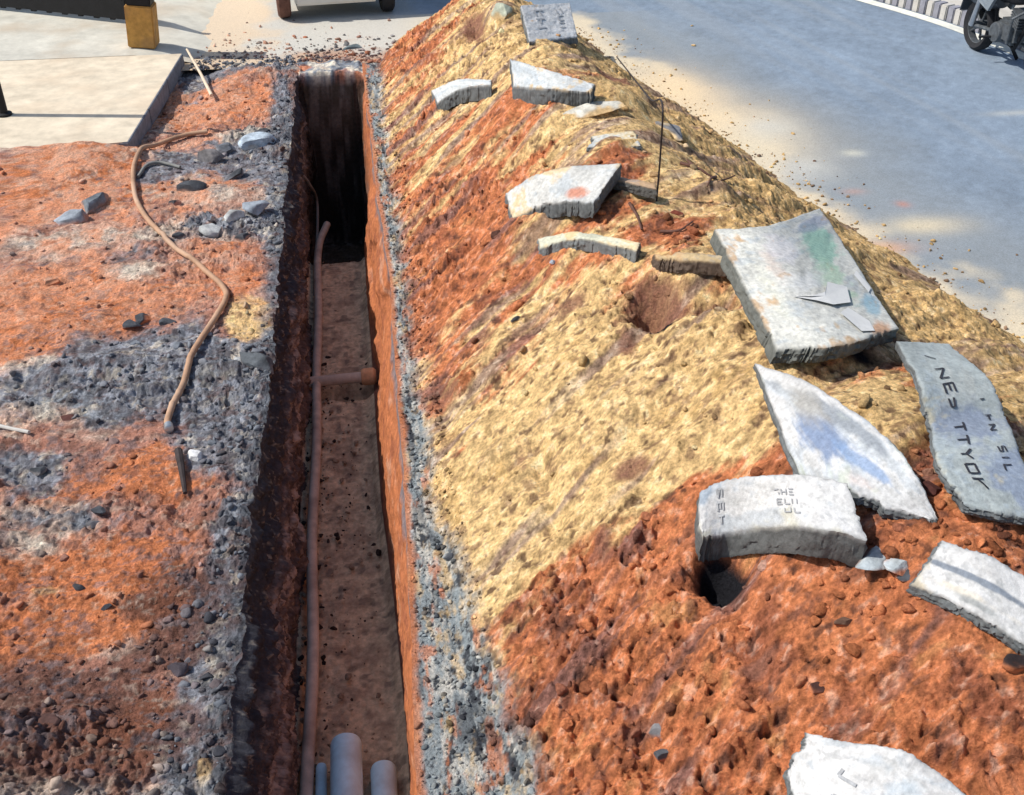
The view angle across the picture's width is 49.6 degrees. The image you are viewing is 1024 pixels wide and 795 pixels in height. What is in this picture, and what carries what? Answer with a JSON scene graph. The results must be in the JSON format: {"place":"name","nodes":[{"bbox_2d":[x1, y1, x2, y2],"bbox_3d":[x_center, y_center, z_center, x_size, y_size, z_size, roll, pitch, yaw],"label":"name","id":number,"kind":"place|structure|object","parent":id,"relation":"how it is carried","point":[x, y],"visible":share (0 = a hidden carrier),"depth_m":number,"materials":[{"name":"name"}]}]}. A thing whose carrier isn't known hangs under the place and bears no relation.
{"place":"outdoors","nodes":[
{"label":"outdoors","id":0,"kind":"place"},
{"bbox_2d":[0,54,180,147],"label":"pavement","id":1,"kind":"structure","parent":0,"point":[108,100],"depth_m":11.15,"materials":[{"name":"concrete"}]},
{"bbox_2d":[0,83,11,117],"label":"pole","id":2,"kind":"object","parent":1,"relation":"on","point":[5,112],"visible":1,"depth_m":10.66,"materials":[{"name":"black paint"}]},
{"bbox_2d":[0,0,221,62],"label":"pavement","id":3,"kind":"structure","parent":0,"point":[26,34],"depth_m":12.91,"materials":[{"name":"beige concrete"}]},
{"bbox_2d":[0,0,124,19],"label":"railing","id":4,"kind":"object","parent":3,"relation":"on","point":[112,9],"visible":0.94,"depth_m":13.28,"materials":[{"name":"black paint"}]},
{"bbox_2d":[124,0,159,48],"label":"painted post","id":5,"kind":"object","parent":3,"relation":"on","point":[141,21],"visible":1,"depth_m":12.29,"materials":[{"name":"yellow paint"}]},
{"bbox_2d":[0,62,299,794],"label":"ground","id":6,"kind":"structure","parent":0,"point":[117,559],"depth_m":6.67,"materials":[{"name":"soil"}]},
{"bbox_2d":[0,424,30,433],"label":"rod","id":7,"kind":"object","parent":6,"relation":"on","point":[10,428],"visible":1,"depth_m":6.63,"materials":[{"name":"white paint"}]},
{"bbox_2d":[29,466,46,475],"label":"rubble chunk","id":8,"kind":"object","parent":6,"relation":"on","point":[40,470],"visible":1,"depth_m":6.37,"materials":[{"name":"stone"}]},
{"bbox_2d":[38,713,61,730],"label":"rubble chunk","id":9,"kind":"object","parent":6,"relation":"on","point":[54,719],"visible":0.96,"depth_m":4.83,"materials":[{"name":"stone"}]},
{"bbox_2d":[45,278,59,285],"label":"rubble chunk","id":10,"kind":"object","parent":6,"relation":"on","point":[52,282],"visible":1,"depth_m":8.22,"materials":[{"name":"stone"}]},
{"bbox_2d":[60,414,73,421],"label":"rubble chunk","id":11,"kind":"object","parent":6,"relation":"on","point":[67,417],"visible":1,"depth_m":6.77,"materials":[{"name":"stone"}]},
{"bbox_2d":[53,209,88,225],"bbox_3d":[-3.627,-1.457,9.114,0.290,0.145,0.238,-22,41,-15],"label":"rubble chunk","id":12,"kind":"object","parent":6,"relation":"on","point":[75,216],"visible":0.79,"depth_m":9.04,"materials":[{"name":"stone"}]},
{"bbox_2d":[72,583,85,590],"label":"rubble chunk","id":13,"kind":"object","parent":6,"relation":"on","point":[77,587],"visible":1,"depth_m":5.60,"materials":[{"name":"stone"}]},
{"bbox_2d":[80,192,108,213],"bbox_3d":[-3.544,-1.637,9.329,0.198,0.129,0.325,7,40,19],"label":"rubble chunk","id":14,"kind":"object","parent":6,"relation":"on","point":[93,203],"visible":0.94,"depth_m":9.27,"materials":[{"name":"stone"}]},
{"bbox_2d":[90,505,106,514],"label":"rubble chunk","id":15,"kind":"object","parent":6,"relation":"on","point":[99,509],"visible":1,"depth_m":6.06,"materials":[{"name":"stone"}]},
{"bbox_2d":[122,319,140,328],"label":"rubble chunk","id":16,"kind":"object","parent":6,"relation":"on","point":[128,324],"visible":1,"depth_m":7.72,"materials":[{"name":"stone"}]},
{"bbox_2d":[135,313,150,324],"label":"rubble chunk","id":17,"kind":"object","parent":6,"relation":"on","point":[142,318],"visible":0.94,"depth_m":7.81,"materials":[{"name":"stone"}]},
{"bbox_2d":[0,75,294,794],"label":"fine rubble","id":18,"kind":"object","parent":6,"relation":"on","point":[56,784],"visible":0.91,"depth_m":5.63,"materials":[{"name":"gravel"}]},
{"bbox_2d":[100,603,111,610],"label":"rubble chunk","id":19,"kind":"object","parent":18,"relation":"on","point":[106,606],"visible":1,"depth_m":5.46,"materials":[{"name":"stone"}]},
{"bbox_2d":[119,54,184,146],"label":"kerb","id":20,"kind":"structure","parent":6,"relation":"on","point":[150,116],"depth_m":11.14,"materials":[{"name":"grey concrete"}]},
{"bbox_2d":[137,161,180,177],"bbox_3d":[-3.166,-2.050,9.881,0.396,0.049,0.221,-17,38,-22],"label":"cable","id":21,"kind":"object","parent":6,"relation":"on","point":[155,162],"visible":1,"depth_m":9.90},
{"bbox_2d":[159,318,176,325],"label":"rubble chunk","id":22,"kind":"object","parent":6,"relation":"on","point":[164,321],"visible":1,"depth_m":7.77,"materials":[{"name":"stone"}]},
{"bbox_2d":[168,200,181,205],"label":"rubble chunk","id":23,"kind":"object","parent":6,"relation":"on","point":[176,202],"visible":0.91,"depth_m":9.32,"materials":[{"name":"stone"}]},
{"bbox_2d":[167,662,188,677],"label":"rubble chunk","id":24,"kind":"object","parent":6,"relation":"on","point":[178,669],"visible":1,"depth_m":5.16,"materials":[{"name":"stone"}]},
{"bbox_2d":[172,232,184,238],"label":"rubble chunk","id":25,"kind":"object","parent":6,"relation":"on","point":[180,235],"visible":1,"depth_m":8.79,"materials":[{"name":"stone"}]},
{"bbox_2d":[131,129,228,432],"bbox_3d":[-2.611,-1.171,8.629,0.702,0.132,4.942,-9,36,-13],"label":"hose","id":26,"kind":"object","parent":6,"relation":"on","point":[168,423],"visible":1,"depth_m":8.23,"materials":[{"name":"rubber"}]},
{"bbox_2d":[174,447,186,494],"bbox_3d":[-1.877,0.414,6.321,0.048,0.068,0.371,-12,37,-17],"label":"metal bar","id":27,"kind":"object","parent":6,"relation":"on","point":[178,451],"visible":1,"depth_m":6.32,"materials":[{"name":"metal"}]},
{"bbox_2d":[176,180,207,191],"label":"rubble chunk","id":28,"kind":"object","parent":6,"relation":"on","point":[192,185],"visible":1,"depth_m":9.52,"materials":[{"name":"stone"}]},
{"bbox_2d":[187,449,204,461],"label":"rubble chunk","id":29,"kind":"object","parent":6,"relation":"on","point":[195,455],"visible":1,"depth_m":6.45,"materials":[{"name":"stone"}]},
{"bbox_2d":[186,48,212,96],"bbox_3d":[-3.341,-3.484,11.861,0.046,0.120,1.336,-14,37,-19],"label":"stick","id":30,"kind":"object","parent":6,"relation":"on","point":[202,77],"visible":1,"depth_m":11.81,"materials":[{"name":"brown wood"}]},
{"bbox_2d":[199,223,220,238],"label":"rubble chunk","id":31,"kind":"object","parent":6,"relation":"on","point":[211,230],"visible":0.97,"depth_m":8.86,"materials":[{"name":"stone"}]},
{"bbox_2d":[197,149,223,162],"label":"rubble chunk","id":32,"kind":"object","parent":6,"relation":"on","point":[210,155],"visible":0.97,"depth_m":10.10,"materials":[{"name":"stone"}]},
{"bbox_2d":[216,142,236,153],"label":"rubble chunk","id":33,"kind":"object","parent":6,"relation":"on","point":[228,147],"visible":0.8,"depth_m":10.32,"materials":[{"name":"stone"}]},
{"bbox_2d":[224,168,243,180],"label":"rubble chunk","id":34,"kind":"object","parent":6,"relation":"on","point":[238,173],"visible":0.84,"depth_m":9.77,"materials":[{"name":"stone"}]},
{"bbox_2d":[224,210,244,221],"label":"rubble chunk","id":35,"kind":"object","parent":6,"relation":"on","point":[232,215],"visible":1,"depth_m":8.99,"materials":[{"name":"stone"}]},
{"bbox_2d":[234,233,250,241],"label":"rubble chunk","id":36,"kind":"object","parent":6,"relation":"on","point":[241,237],"visible":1,"depth_m":8.77,"materials":[{"name":"stone"}]},
{"bbox_2d":[242,200,269,215],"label":"rubble chunk","id":37,"kind":"object","parent":6,"relation":"on","point":[256,208],"visible":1,"depth_m":9.10,"materials":[{"name":"stone"}]},
{"bbox_2d":[240,352,273,374],"bbox_3d":[-1.673,-0.232,7.281,0.276,0.126,0.141,22,27,10],"label":"rubble chunk","id":38,"kind":"object","parent":6,"relation":"on","point":[261,361],"visible":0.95,"depth_m":7.24,"materials":[{"name":"stone"}]},
{"bbox_2d":[238,132,276,150],"bbox_3d":[-2.387,-2.414,10.425,0.379,0.148,0.216,-9,46,-17],"label":"rubble chunk","id":39,"kind":"object","parent":6,"relation":"on","point":[252,140],"visible":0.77,"depth_m":10.36,"materials":[{"name":"stone"}]},
{"bbox_2d":[255,128,269,131],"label":"rubble chunk","id":40,"kind":"object","parent":6,"relation":"on","point":[263,130],"visible":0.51,"depth_m":10.60,"materials":[{"name":"stone"}]},
{"bbox_2d":[225,60,416,794],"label":"trench","id":41,"kind":"object","parent":6,"relation":"in","point":[331,157],"visible":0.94,"depth_m":7.28,"materials":[{"name":"brown soil"}]},
{"bbox_2d":[303,175,318,295],"bbox_3d":[-1.983,-1.847,10.559,0.190,0.944,2.004,-4,35,-6],"label":"cable","id":42,"kind":"object","parent":41,"relation":"hanging from","point":[316,200],"visible":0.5,"depth_m":11.17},
{"bbox_2d":[299,221,330,794],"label":"water pipe","id":43,"kind":"object","parent":41,"relation":"in","point":[306,785],"visible":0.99,"depth_m":7.14,"materials":[{"name":"plastic"}]},
{"bbox_2d":[315,763,326,794],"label":"plastic duct","id":44,"kind":"object","parent":41,"relation":"in","point":[321,780],"visible":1,"depth_m":5.78,"materials":[{"name":"grey plastic"}]},
{"bbox_2d":[297,260,385,783],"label":"trench crumbs","id":45,"kind":"object","parent":41,"relation":"in","point":[348,676],"visible":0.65,"depth_m":7.26,"materials":[{"name":"soil"}]},
{"bbox_2d":[309,368,376,387],"bbox_3d":[-1.389,-0.149,8.823,0.623,0.138,0.136,-4,35,-6],"label":"cross pipe","id":46,"kind":"object","parent":41,"relation":"in","point":[366,376],"visible":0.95,"depth_m":8.79,"materials":[{"name":"brown plastic"}]},
{"bbox_2d":[330,733,362,794],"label":"plastic duct","id":47,"kind":"object","parent":41,"relation":"in","point":[346,772],"visible":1,"depth_m":5.68,"materials":[{"name":"grey plastic"}]},
{"bbox_2d":[370,760,397,794],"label":"plastic duct","id":48,"kind":"object","parent":41,"relation":"in","point":[383,775],"visible":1,"depth_m":5.71,"materials":[{"name":"grey plastic"}]},
{"bbox_2d":[7,0,403,70],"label":"side road","id":49,"kind":"structure","parent":0,"point":[353,21],"depth_m":13.39,"materials":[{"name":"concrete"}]},
{"bbox_2d":[189,19,395,70],"bbox_3d":[-2.548,-4.320,13.206,2.322,0.064,2.316,-4,35,-6],"label":"scattered rubble","id":50,"kind":"object","parent":49,"relation":"on","point":[289,58],"visible":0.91,"depth_m":12.51,"materials":[{"name":"stone"}]},
{"bbox_2d":[276,0,394,17],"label":"parked car","id":51,"kind":"object","parent":49,"relation":"on","point":[284,8],"visible":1,"depth_m":13.62,"materials":[{"name":"beige paint"}]},
{"bbox_2d":[343,44,361,49],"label":"rubble chunk","id":52,"kind":"object","parent":49,"relation":"on","point":[354,46],"visible":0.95,"depth_m":12.78,"materials":[{"name":"stone"}]},
{"bbox_2d":[398,0,1023,342],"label":"road","id":53,"kind":"structure","parent":0,"point":[913,123],"depth_m":11.25,"materials":[{"name":"grey asphalt"}]},
{"bbox_2d":[857,0,1023,59],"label":"road marking","id":54,"kind":"object","parent":53,"relation":"on","point":[1005,48],"visible":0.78,"depth_m":13.65,"materials":[{"name":"paint"}]},
{"bbox_2d":[878,0,1020,49],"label":"kerb","id":55,"kind":"structure","parent":53,"relation":"on","point":[936,10],"depth_m":13.73,"materials":[{"name":"paint"}]},
{"bbox_2d":[960,0,1023,59],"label":"motorcycle","id":56,"kind":"object","parent":53,"relation":"on","point":[1008,31],"visible":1,"depth_m":12.24,"materials":[{"name":"metal"}]},
{"bbox_2d":[941,0,1023,17],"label":"verge","id":57,"kind":"structure","parent":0,"point":[1005,12],"depth_m":13.58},
{"label":"far ground","id":58,"kind":"structure","parent":0,"visible":0},
{"bbox_2d":[362,0,1023,794],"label":"soil heap","id":59,"kind":"object","parent":58,"relation":"on","point":[936,688],"visible":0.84,"depth_m":5.48,"materials":[{"name":"beige soil"}]},
{"bbox_2d":[442,553,452,560],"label":"rubble chunk","id":60,"kind":"object","parent":59,"relation":"on","point":[447,557],"visible":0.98,"depth_m":5.75,"materials":[{"name":"stone"}]},
{"bbox_2d":[365,69,536,794],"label":"edge crumbs","id":61,"kind":"object","parent":59,"relation":"on","point":[493,734],"visible":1,"depth_m":5.70,"materials":[{"name":"gravel"}]},
{"bbox_2d":[431,78,491,110],"bbox_3d":[-0.469,-2.733,10.031,0.200,0.562,1.206,-24,41,-30],"label":"concrete slab","id":62,"kind":"object","parent":59,"relation":"on","point":[448,95],"depth_m":9.93,"materials":[{"name":"grey concrete"}]},
{"bbox_2d":[491,3,513,19],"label":"rubble chunk","id":63,"kind":"object","parent":59,"relation":"on","point":[503,11],"visible":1,"depth_m":10.92,"materials":[{"name":"stone"}]},
{"bbox_2d":[511,316,520,323],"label":"rubble chunk","id":64,"kind":"object","parent":59,"relation":"on","point":[515,319],"visible":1,"depth_m":6.93,"materials":[{"name":"stone"}]},
{"bbox_2d":[520,3,577,45],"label":"concrete slab","id":65,"kind":"structure","parent":59,"relation":"on","point":[546,21],"depth_m":10.87,"materials":[{"name":"grey concrete"}]},
{"bbox_2d":[509,59,595,106],"bbox_3d":[0.176,-2.556,9.013,0.354,0.405,1.607,-16,38,-21],"label":"concrete slab","id":66,"kind":"object","parent":59,"relation":"on","point":[535,85],"depth_m":8.60,"materials":[{"name":"grey concrete"}]},
{"bbox_2d":[505,163,621,218],"bbox_3d":[0.283,-1.386,7.553,0.353,0.638,1.130,-26,43,-33],"label":"concrete slab","id":67,"kind":"object","parent":59,"relation":"on","point":[583,191],"depth_m":7.32,"materials":[{"name":"grey concrete"}]},
{"bbox_2d":[537,231,640,262],"bbox_3d":[0.465,-0.943,7.022,0.117,0.431,0.977,-26,43,-32],"label":"concrete slab","id":68,"kind":"object","parent":59,"relation":"on","point":[629,250],"depth_m":6.93,"materials":[{"name":"grey concrete"}]},
{"bbox_2d":[563,101,625,117],"bbox_3d":[0.616,-2.212,8.451,0.481,0.076,0.221,-10,37,-2],"label":"rubble chunk","id":69,"kind":"object","parent":59,"relation":"on","point":[591,109],"visible":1,"depth_m":8.40,"materials":[{"name":"stone"}]},
{"bbox_2d":[586,131,641,151],"bbox_3d":[0.728,-1.785,7.766,0.394,0.098,0.296,7,35,10],"label":"concrete slab","id":70,"kind":"object","parent":59,"relation":"on","point":[595,140],"depth_m":7.76,"materials":[{"name":"grey concrete"}]},
{"bbox_2d":[612,177,657,198],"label":"concrete slab","id":71,"kind":"object","parent":59,"relation":"on","point":[642,188],"depth_m":7.13,"materials":[{"name":"grey concrete"}]},
{"bbox_2d":[616,56,663,200],"bbox_3d":[1.087,-2.814,9.667,0.090,1.640,6.114,1,35,2],"label":"wire rod","id":72,"kind":"object","parent":59,"relation":"in","point":[660,99],"visible":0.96,"depth_m":7.03,"materials":[{"name":"metal"}]},
{"bbox_2d":[647,723,661,740],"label":"rubble chunk","id":73,"kind":"object","parent":59,"relation":"on","point":[654,730],"visible":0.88,"depth_m":4.40,"materials":[{"name":"stone"}]},
{"bbox_2d":[628,202,692,232],"bbox_3d":[0.852,-1.119,6.907,0.231,0.076,0.546,-26,43,-32],"label":"dry root","id":74,"kind":"object","parent":59,"relation":"on","point":[661,231],"visible":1,"depth_m":6.79,"materials":[{"name":"brown wood"}]},
{"bbox_2d":[653,749,667,760],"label":"rubble chunk","id":75,"kind":"object","parent":59,"relation":"on","point":[660,754],"visible":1,"depth_m":4.32,"materials":[{"name":"stone"}]},
{"bbox_2d":[655,121,682,140],"bbox_3d":[1.234,-2.078,8.640,0.173,0.085,0.312,-24,52,-40],"label":"rubble chunk","id":76,"kind":"object","parent":59,"relation":"on","point":[675,131],"visible":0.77,"depth_m":8.58,"materials":[{"name":"stone"}]},
{"bbox_2d":[670,210,682,216],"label":"rubble chunk","id":77,"kind":"object","parent":59,"relation":"on","point":[678,213],"visible":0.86,"depth_m":6.99,"materials":[{"name":"stone"}]},
{"bbox_2d":[651,252,725,275],"bbox_3d":[1.018,-0.747,6.298,0.550,0.226,0.074,22,41,29],"label":"concrete slab","id":78,"kind":"object","parent":59,"relation":"on","point":[687,262],"depth_m":6.27,"materials":[{"name":"grey concrete"}]},
{"bbox_2d":[680,159,734,186],"bbox_3d":[1.272,-1.515,7.563,0.338,0.190,0.630,17,38,22],"label":"dry root","id":79,"kind":"object","parent":59,"relation":"on","point":[698,168],"visible":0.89,"depth_m":7.53,"materials":[{"name":"brown wood"}]},
{"bbox_2d":[396,1,1023,794],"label":"soil clods","id":80,"kind":"object","parent":59,"relation":"on","point":[818,611],"visible":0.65,"depth_m":4.70,"materials":[{"name":"brown soil"}]},
{"bbox_2d":[694,474,866,566],"bbox_3d":[1.069,0.548,4.517,0.214,0.655,0.817,-29,44,-35],"label":"concrete slab","id":81,"kind":"object","parent":59,"relation":"on","point":[813,516],"depth_m":4.42,"materials":[{"name":"grey concrete"}]},
{"bbox_2d":[709,208,898,363],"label":"concrete slab","id":82,"kind":"structure","parent":59,"relation":"on","point":[802,288],"depth_m":5.72,"materials":[{"name":"white concrete"}]},
{"bbox_2d":[809,681,824,693],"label":"rubble chunk","id":83,"kind":"object","parent":59,"relation":"on","point":[815,688],"visible":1,"depth_m":4.04,"materials":[{"name":"stone"}]},
{"bbox_2d":[834,617,851,625],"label":"rubble chunk","id":84,"kind":"object","parent":59,"relation":"on","point":[843,621],"visible":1,"depth_m":4.13,"materials":[{"name":"stone"}]},
{"bbox_2d":[753,363,937,522],"bbox_3d":[1.265,0.148,4.709,0.321,0.291,1.388,-11,36,-16],"label":"concrete slab","id":85,"kind":"object","parent":59,"relation":"on","point":[822,434],"depth_m":4.51,"materials":[{"name":"grey concrete"}]},
{"bbox_2d":[855,546,885,570],"bbox_3d":[1.384,0.604,4.184,0.237,0.050,0.126,-18,36,-32],"label":"rubble chunk","id":86,"kind":"object","parent":59,"relation":"on","point":[873,558],"visible":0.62,"depth_m":4.15,"materials":[{"name":"stone"}]},
{"bbox_2d":[782,732,965,794],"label":"concrete slab","id":87,"kind":"object","parent":59,"relation":"on","point":[820,765],"depth_m":3.70,"materials":[{"name":"grey concrete"}]},
{"bbox_2d":[883,558,907,575],"bbox_3d":[1.434,0.633,4.128,0.103,0.053,0.087,13,37,18],"label":"rubble chunk","id":88,"kind":"object","parent":59,"relation":"on","point":[897,566],"visible":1,"depth_m":4.11,"materials":[{"name":"stone"}]},
{"bbox_2d":[895,569,909,581],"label":"rubble chunk","id":89,"kind":"object","parent":59,"relation":"on","point":[905,577],"visible":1,"depth_m":4.09,"materials":[{"name":"stone"}]},
{"bbox_2d":[921,481,941,496],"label":"rubble chunk","id":90,"kind":"object","parent":59,"relation":"on","point":[931,489],"visible":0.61,"depth_m":4.31,"materials":[{"name":"stone"}]},
{"bbox_2d":[894,341,1023,524],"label":"concrete slab","id":91,"kind":"object","parent":59,"relation":"on","point":[978,464],"depth_m":4.54,"materials":[{"name":"grey concrete"}]},
{"bbox_2d":[906,540,1023,654],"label":"concrete slab","id":92,"kind":"object","parent":59,"relation":"on","point":[983,591],"depth_m":3.88,"materials":[{"name":"grey concrete"}]},
{"bbox_2d":[1002,653,1023,673],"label":"rubble chunk","id":93,"kind":"object","parent":59,"relation":"on","point":[1013,663],"visible":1,"depth_m":3.70,"materials":[{"name":"stone"}]}
]}

